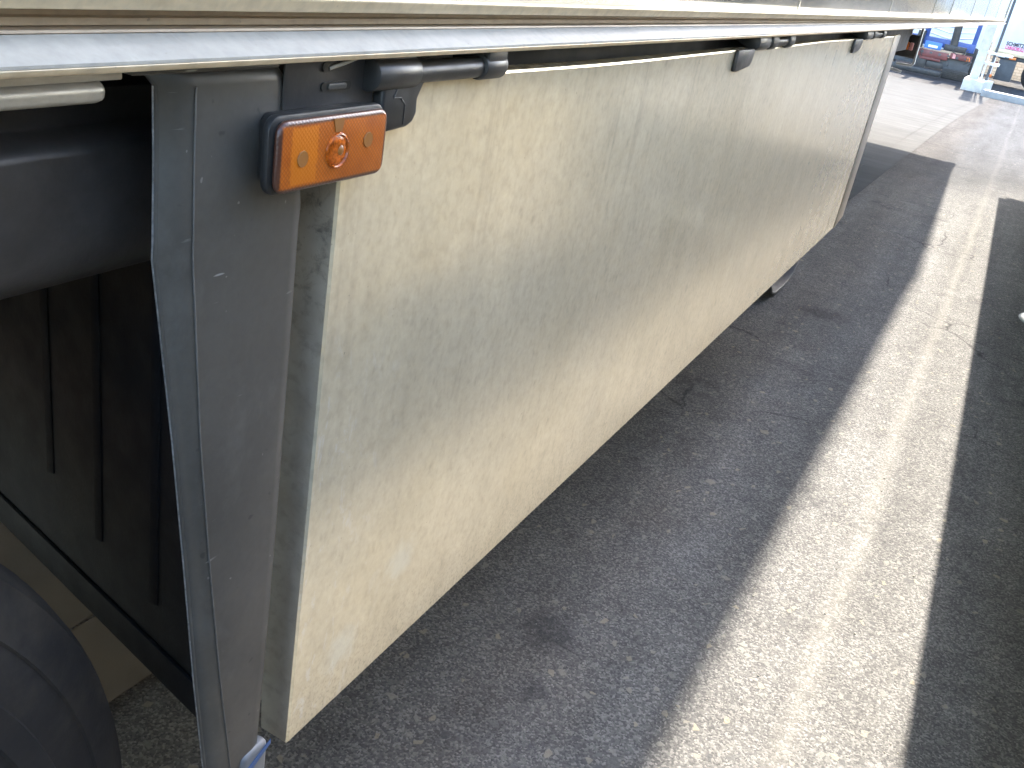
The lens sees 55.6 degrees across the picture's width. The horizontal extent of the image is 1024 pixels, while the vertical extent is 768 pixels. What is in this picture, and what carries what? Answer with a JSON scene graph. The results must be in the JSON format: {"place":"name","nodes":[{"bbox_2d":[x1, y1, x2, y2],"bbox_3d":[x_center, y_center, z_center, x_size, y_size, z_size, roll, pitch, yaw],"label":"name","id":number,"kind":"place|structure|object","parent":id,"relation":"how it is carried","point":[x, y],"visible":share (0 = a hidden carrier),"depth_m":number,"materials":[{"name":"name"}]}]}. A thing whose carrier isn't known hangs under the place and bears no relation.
{"place":"outdoors","nodes":[
{"label":"outdoors","id":0,"kind":"place"},
{"bbox_2d":[70,59,1023,767],"bbox_3d":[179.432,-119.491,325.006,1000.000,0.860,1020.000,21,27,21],"label":"ground","id":1,"kind":"structure","parent":0,"point":[672,687],"depth_m":2.30,"materials":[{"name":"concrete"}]},
{"bbox_2d":[0,76,982,628],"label":"concrete apron","id":2,"kind":"object","parent":1,"relation":"on","point":[906,108],"visible":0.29,"depth_m":9.85,"materials":[{"name":"grey concrete"}]},
{"bbox_2d":[0,0,1011,767],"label":"semi trailer","id":3,"kind":"object","parent":1,"relation":"on","point":[344,344],"visible":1,"depth_m":0.92,"materials":[{"name":"metal"}]},
{"bbox_2d":[71,96,989,702],"bbox_3d":[0.746,-0.257,4.658,0.604,0.743,48.615,22,27,22],"label":"concrete gutter","id":4,"kind":"object","parent":1,"relation":"on","point":[119,666],"visible":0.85,"depth_m":1.73,"materials":[{"name":"grey concrete"}]},
{"bbox_2d":[891,25,987,81],"bbox_3d":[13.786,-11.562,30.880,2.635,3.200,5.574,21,27,21],"label":"truck","id":5,"kind":"object","parent":1,"relation":"on","point":[965,41],"visible":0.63,"depth_m":29.04,"materials":[{"name":"blue metal"}]},
{"bbox_2d":[920,42,1023,81],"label":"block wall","id":6,"kind":"structure","parent":1,"relation":"on","point":[1018,71],"depth_m":35.19,"materials":[{"name":"white concrete"}]},
{"bbox_2d":[960,0,1015,92],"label":"gantry column","id":7,"kind":"structure","parent":1,"relation":"on","point":[973,82],"depth_m":26.52,"materials":[{"name":"metal"}]},
{"bbox_2d":[980,89,1023,104],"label":"kerb","id":8,"kind":"structure","parent":1,"relation":"on","point":[1010,98],"depth_m":24.59,"materials":[{"name":"concrete"}]},
{"bbox_2d":[988,0,1023,86],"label":"semi trailer","id":9,"kind":"object","parent":1,"relation":"on","point":[1012,43],"visible":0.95,"depth_m":30.60,"materials":[{"name":"white paint"}]},
{"bbox_2d":[1018,313,1023,322],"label":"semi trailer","id":10,"kind":"object","parent":1,"relation":"on","point":[1021,316],"visible":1,"depth_m":4.53,"materials":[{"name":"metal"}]}
]}

